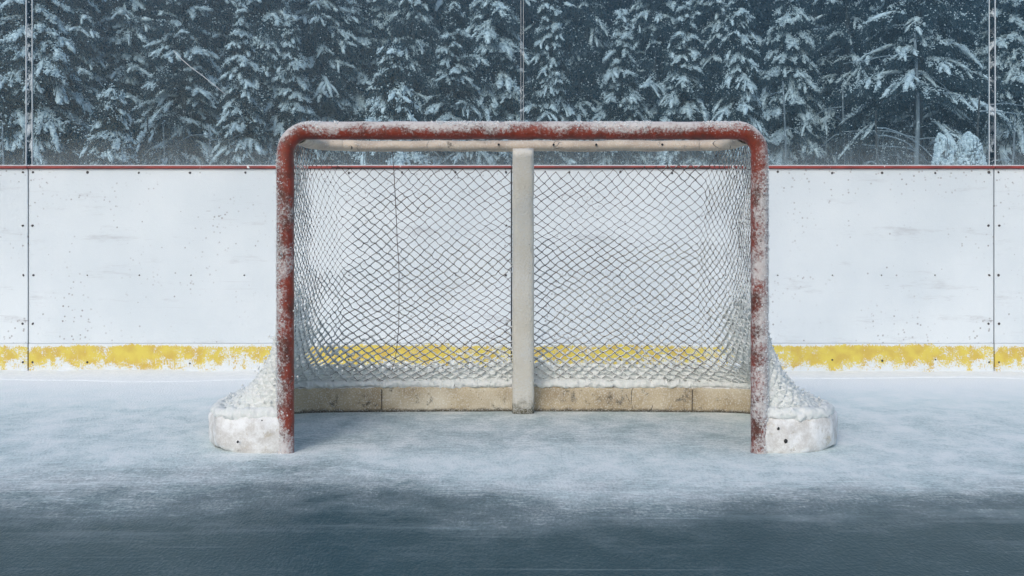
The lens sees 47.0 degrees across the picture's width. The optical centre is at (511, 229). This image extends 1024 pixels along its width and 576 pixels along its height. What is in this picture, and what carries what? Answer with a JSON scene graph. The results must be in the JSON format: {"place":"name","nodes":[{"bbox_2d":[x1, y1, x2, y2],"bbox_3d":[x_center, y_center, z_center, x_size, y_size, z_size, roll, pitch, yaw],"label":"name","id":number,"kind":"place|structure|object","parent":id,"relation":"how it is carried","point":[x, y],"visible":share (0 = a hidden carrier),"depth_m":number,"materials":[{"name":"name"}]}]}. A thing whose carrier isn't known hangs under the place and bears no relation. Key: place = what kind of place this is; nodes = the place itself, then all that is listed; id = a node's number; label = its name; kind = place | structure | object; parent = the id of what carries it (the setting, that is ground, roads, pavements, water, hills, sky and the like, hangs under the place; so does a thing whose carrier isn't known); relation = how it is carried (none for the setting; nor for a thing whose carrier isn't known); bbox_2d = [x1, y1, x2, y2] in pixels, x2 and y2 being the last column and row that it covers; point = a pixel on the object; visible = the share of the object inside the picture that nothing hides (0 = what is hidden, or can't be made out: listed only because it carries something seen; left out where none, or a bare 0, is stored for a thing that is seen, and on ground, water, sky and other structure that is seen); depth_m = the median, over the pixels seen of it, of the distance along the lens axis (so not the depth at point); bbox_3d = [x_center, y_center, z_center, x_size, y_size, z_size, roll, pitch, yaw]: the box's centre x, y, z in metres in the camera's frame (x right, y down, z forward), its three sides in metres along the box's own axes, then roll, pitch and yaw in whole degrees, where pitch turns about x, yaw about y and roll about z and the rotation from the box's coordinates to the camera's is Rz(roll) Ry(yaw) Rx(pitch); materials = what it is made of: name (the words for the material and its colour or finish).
{"place":"outdoors","nodes":[
{"label":"outdoors","id":0,"kind":"place"},
{"bbox_2d":[26,0,26,164],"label":"glass pane","id":1,"kind":"object","parent":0,"point":[26,82],"visible":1,"depth_m":7.35,"materials":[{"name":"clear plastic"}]},
{"bbox_2d":[147,116,166,164],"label":"bare tree","id":2,"kind":"object","parent":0,"point":[147,140],"visible":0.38,"depth_m":32.98,"materials":[{"name":"grey plant"}]},
{"bbox_2d":[163,126,164,164],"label":"bare tree","id":3,"kind":"object","parent":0,"point":[164,145],"visible":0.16,"depth_m":30.99,"materials":[{"name":"grey plant"}]},
{"bbox_2d":[0,378,1023,575],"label":"ice","id":4,"kind":"structure","parent":0,"point":[913,477],"depth_m":4.01,"materials":[{"name":"white ice"}]},
{"bbox_2d":[0,369,1023,381],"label":"snow drift","id":5,"kind":"object","parent":4,"relation":"on","point":[127,375],"visible":0.49,"depth_m":7.12,"materials":[{"name":"white snow"}]},
{"bbox_2d":[208,120,837,453],"bbox_3d":[0.041,0.234,5.232,2.652,1.338,1.148,0,0,0],"label":"hockey goal","id":6,"kind":"object","parent":4,"relation":"on","point":[256,415],"visible":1,"depth_m":5.34,"materials":[{"name":"red metal"}]},
{"bbox_2d":[2,0,1023,164],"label":"falling snow","id":7,"kind":"structure","parent":0,"point":[518,66],"depth_m":14.99,"materials":[{"name":"white snow"}]},
{"label":"ground","id":8,"kind":"structure","parent":0,"visible":0},
{"bbox_2d":[0,121,4,164],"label":"bare tree","id":9,"kind":"object","parent":8,"relation":"on","point":[2,145],"visible":0.33,"depth_m":25.98,"materials":[{"name":"grey plant"}]},
{"bbox_2d":[0,165,29,370],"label":"rink board","id":10,"kind":"object","parent":8,"relation":"on","point":[14,267],"visible":0.91,"depth_m":7.28,"materials":[{"name":"white plastic"},{"name":"yellow plastic"},{"name":"red plastic"}]},
{"bbox_2d":[0,0,94,164],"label":"spruce tree","id":11,"kind":"object","parent":8,"relation":"on","point":[50,80],"visible":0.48,"depth_m":27.43,"materials":[{"name":"green plant"}]},
{"bbox_2d":[27,0,110,163],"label":"spruce tree","id":12,"kind":"object","parent":8,"relation":"on","point":[80,28],"visible":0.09,"depth_m":35.75,"materials":[{"name":"green plant"}]},
{"bbox_2d":[74,80,138,164],"bbox_3d":[-8.521,-0.524,25.090,2.622,5.272,2.504,0,0,0],"label":"spruce tree","id":13,"kind":"object","parent":8,"relation":"on","point":[107,125],"visible":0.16,"depth_m":24.76,"materials":[{"name":"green plant"}]},
{"bbox_2d":[65,0,174,164],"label":"spruce tree","id":14,"kind":"object","parent":8,"relation":"on","point":[127,57],"visible":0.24,"depth_m":37.25,"materials":[{"name":"green plant"}]},
{"bbox_2d":[129,0,225,164],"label":"spruce tree","id":15,"kind":"object","parent":8,"relation":"on","point":[195,96],"visible":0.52,"depth_m":33.55,"materials":[{"name":"green plant"}]},
{"bbox_2d":[160,125,228,160],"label":"bare tree","id":16,"kind":"object","parent":8,"relation":"on","point":[204,135],"visible":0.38,"depth_m":33.00,"materials":[{"name":"grey plant"}]},
{"bbox_2d":[153,0,237,164],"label":"spruce tree","id":17,"kind":"object","parent":8,"relation":"on","point":[222,24],"visible":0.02,"depth_m":36.61,"materials":[{"name":"green plant"}]},
{"bbox_2d":[207,1,272,164],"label":"spruce tree","id":18,"kind":"object","parent":8,"relation":"on","point":[244,105],"visible":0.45,"depth_m":28.76,"materials":[{"name":"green plant"}]},
{"bbox_2d":[217,0,312,154],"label":"spruce tree","id":19,"kind":"object","parent":8,"relation":"on","point":[273,12],"visible":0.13,"depth_m":35.24,"materials":[{"name":"green plant"}]},
{"bbox_2d":[27,165,510,371],"bbox_3d":[-1.496,0.245,7.320,2.984,1.288,0.120,0,0,0],"label":"rink board","id":20,"kind":"object","parent":8,"relation":"on","point":[154,267],"visible":0.77,"depth_m":7.28,"materials":[{"name":"white plastic"},{"name":"yellow plastic"},{"name":"red plastic"}]},
{"bbox_2d":[32,0,224,164],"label":"glass pane","id":21,"kind":"object","parent":20,"relation":"on","point":[32,80],"visible":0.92,"depth_m":7.35,"materials":[{"name":"clear glass"}]},
{"bbox_2d":[261,13,325,164],"bbox_3d":[-5.605,-1.560,30.012,2.933,7.898,2.827,0,0,-12],"label":"spruce tree","id":22,"kind":"object","parent":8,"relation":"on","point":[289,79],"visible":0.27,"depth_m":29.73,"materials":[{"name":"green plant"}]},
{"bbox_2d":[293,0,361,164],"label":"spruce tree","id":23,"kind":"object","parent":8,"relation":"on","point":[332,18],"visible":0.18,"depth_m":37.53,"materials":[{"name":"green plant"}]},
{"bbox_2d":[314,0,378,164],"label":"spruce tree","id":24,"kind":"object","parent":8,"relation":"on","point":[362,75],"visible":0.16,"depth_m":38.48,"materials":[{"name":"green plant"}]},
{"bbox_2d":[321,0,411,152],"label":"spruce tree","id":25,"kind":"object","parent":8,"relation":"on","point":[380,11],"visible":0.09,"depth_m":39.11,"materials":[{"name":"green plant"}]},
{"bbox_2d":[347,35,430,164],"bbox_3d":[-2.836,-0.986,26.899,3.042,6.960,3.185,0,0,-36],"label":"spruce tree","id":26,"kind":"object","parent":8,"relation":"on","point":[384,93],"visible":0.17,"depth_m":26.68,"materials":[{"name":"green plant"}]},
{"bbox_2d":[363,0,448,157],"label":"spruce tree","id":27,"kind":"object","parent":8,"relation":"on","point":[416,14],"visible":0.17,"depth_m":37.56,"materials":[{"name":"green plant"}]},
{"bbox_2d":[420,0,492,164],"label":"spruce tree","id":28,"kind":"object","parent":8,"relation":"on","point":[455,88],"visible":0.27,"depth_m":29.71,"materials":[{"name":"green plant"}]},
{"bbox_2d":[448,0,532,169],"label":"spruce tree","id":29,"kind":"object","parent":8,"relation":"on","point":[503,50],"visible":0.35,"depth_m":35.23,"materials":[{"name":"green plant"}]},
{"bbox_2d":[0,0,1022,164],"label":"forest","id":30,"kind":"object","parent":8,"relation":"on","point":[762,12],"visible":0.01,"depth_m":41.03,"materials":[{"name":"wood"}]},
{"bbox_2d":[0,120,1022,164],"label":"brush","id":31,"kind":"object","parent":8,"relation":"on","point":[187,160],"visible":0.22,"depth_m":22.49,"materials":[{"name":"plant"}]},
{"bbox_2d":[496,0,541,103],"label":"spruce tree","id":32,"kind":"object","parent":8,"relation":"on","point":[529,50],"depth_m":41.24,"materials":[{"name":"green plant"}]},
{"bbox_2d":[518,0,585,164],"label":"spruce tree","id":33,"kind":"object","parent":8,"relation":"on","point":[550,80],"visible":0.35,"depth_m":28.70,"materials":[{"name":"green plant"}]},
{"bbox_2d":[560,0,611,164],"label":"spruce tree","id":34,"kind":"object","parent":8,"relation":"on","point":[595,27],"visible":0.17,"depth_m":40.41,"materials":[{"name":"green plant"}]},
{"bbox_2d":[583,8,655,164],"bbox_3d":[2.860,-1.685,30.986,3.296,8.298,3.177,0,0,-14],"label":"spruce tree","id":35,"kind":"object","parent":8,"relation":"on","point":[630,105],"visible":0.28,"depth_m":30.73,"materials":[{"name":"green plant"}]},
{"bbox_2d":[618,0,683,162],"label":"spruce tree","id":36,"kind":"object","parent":8,"relation":"on","point":[642,30],"visible":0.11,"depth_m":36.56,"materials":[{"name":"green plant"}]},
{"bbox_2d":[651,0,716,164],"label":"spruce tree","id":37,"kind":"object","parent":8,"relation":"on","point":[678,85],"visible":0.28,"depth_m":29.70,"materials":[{"name":"green plant"}]},
{"bbox_2d":[682,0,765,164],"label":"spruce tree","id":38,"kind":"object","parent":8,"relation":"on","point":[713,12],"visible":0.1,"depth_m":38.34,"materials":[{"name":"green plant"}]},
{"bbox_2d":[704,0,775,164],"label":"spruce tree","id":39,"kind":"object","parent":8,"relation":"on","point":[745,70],"visible":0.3,"depth_m":27.76,"materials":[{"name":"green plant"}]},
{"bbox_2d":[511,165,994,371],"bbox_3d":[1.487,0.245,7.320,2.981,1.288,0.120,0,0,0],"label":"rink board","id":40,"kind":"object","parent":8,"relation":"on","point":[880,267],"visible":0.73,"depth_m":7.28,"materials":[{"name":"white plastic"}]},
{"bbox_2d":[523,0,989,164],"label":"glass pane","id":41,"kind":"object","parent":40,"relation":"on","point":[988,76],"visible":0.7,"depth_m":7.35,"materials":[{"name":"clear glass"}]},
{"bbox_2d":[768,81,812,164],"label":"bare tree","id":42,"kind":"object","parent":8,"relation":"on","point":[785,151],"visible":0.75,"depth_m":30.98,"materials":[{"name":"grey plant"}]},
{"bbox_2d":[757,0,831,164],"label":"spruce tree","id":43,"kind":"object","parent":8,"relation":"on","point":[802,69],"visible":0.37,"depth_m":32.52,"materials":[{"name":"green plant"}]},
{"bbox_2d":[758,0,878,164],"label":"spruce tree","id":44,"kind":"object","parent":8,"relation":"on","point":[812,16],"visible":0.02,"depth_m":36.46,"materials":[{"name":"green plant"}]},
{"bbox_2d":[793,86,865,164],"bbox_3d":[8.755,-1.480,32.022,2.293,4.800,0.324,0,0,0],"label":"bare tree","id":45,"kind":"object","parent":8,"relation":"on","point":[842,107],"visible":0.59,"depth_m":31.99,"materials":[{"name":"grey plant"}]},
{"bbox_2d":[792,0,913,164],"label":"spruce tree","id":46,"kind":"object","parent":8,"relation":"on","point":[829,38],"visible":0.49,"depth_m":33.48,"materials":[{"name":"green plant"}]},
{"bbox_2d":[844,0,934,164],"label":"spruce tree","id":47,"kind":"object","parent":8,"relation":"on","point":[869,9],"visible":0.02,"depth_m":37.37,"materials":[{"name":"green plant"}]},
{"bbox_2d":[862,111,932,164],"bbox_3d":[8.540,-0.899,27.147,2.859,3.641,0.790,0,0,-7],"label":"bare tree","id":48,"kind":"object","parent":8,"relation":"on","point":[877,155],"visible":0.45,"depth_m":26.98,"materials":[{"name":"grey plant"}]},
{"bbox_2d":[867,103,933,164],"bbox_3d":[10.413,-1.208,30.965,2.737,4.260,0.171,0,0,1],"label":"bare tree","id":49,"kind":"object","parent":8,"relation":"on","point":[907,146],"visible":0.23,"depth_m":30.98,"materials":[{"name":"grey plant"}]},
{"bbox_2d":[844,33,990,164],"bbox_3d":[9.897,-1.952,28.979,4.160,5.750,0.851,0,0,-4],"label":"bare tree","id":50,"kind":"object","parent":8,"relation":"on","point":[917,137],"visible":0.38,"depth_m":28.96,"materials":[{"name":"grey plant"}]},
{"bbox_2d":[828,0,1023,164],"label":"spruce tree","id":51,"kind":"object","parent":8,"relation":"on","point":[894,97],"visible":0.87,"depth_m":29.46,"materials":[{"name":"green plant"}]},
{"bbox_2d":[931,132,954,164],"bbox_3d":[8.778,-0.531,24.004,0.489,2.901,0.475,0,0,0],"label":"snowy shrub","id":52,"kind":"object","parent":8,"relation":"on","point":[942,147],"visible":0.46,"depth_m":23.86,"materials":[{"name":"white snow"}]},
{"bbox_2d":[895,0,992,164],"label":"spruce tree","id":53,"kind":"object","parent":8,"relation":"on","point":[975,8],"visible":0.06,"depth_m":35.51,"materials":[{"name":"green plant"}]},
{"bbox_2d":[954,131,986,164],"bbox_3d":[9.318,-0.544,23.994,0.636,2.929,0.673,0,0,0],"label":"snowy shrub","id":54,"kind":"object","parent":8,"relation":"on","point":[965,152],"visible":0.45,"depth_m":23.82,"materials":[{"name":"white snow"}]},
{"bbox_2d":[953,0,1023,164],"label":"spruce tree","id":55,"kind":"object","parent":8,"relation":"on","point":[1009,37],"visible":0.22,"depth_m":30.47,"materials":[{"name":"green plant"}]},
{"bbox_2d":[982,116,1015,164],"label":"bare tree","id":56,"kind":"object","parent":8,"relation":"on","point":[1013,141],"visible":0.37,"depth_m":29.00,"materials":[{"name":"grey plant"}]},
{"bbox_2d":[976,95,1023,139],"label":"bare tree","id":57,"kind":"object","parent":8,"relation":"on","point":[978,115],"visible":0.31,"depth_m":25.98,"materials":[{"name":"grey plant"}]},
{"bbox_2d":[992,165,1023,371],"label":"rink board","id":58,"kind":"object","parent":8,"relation":"on","point":[1008,261],"visible":0.96,"depth_m":7.28,"materials":[{"name":"white plastic"}]},
{"bbox_2d":[994,0,995,164],"bbox_3d":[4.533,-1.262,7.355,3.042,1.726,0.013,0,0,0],"label":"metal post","id":59,"kind":"object","parent":58,"relation":"on","point":[994,82],"visible":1,"depth_m":7.35,"materials":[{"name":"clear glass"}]}
]}

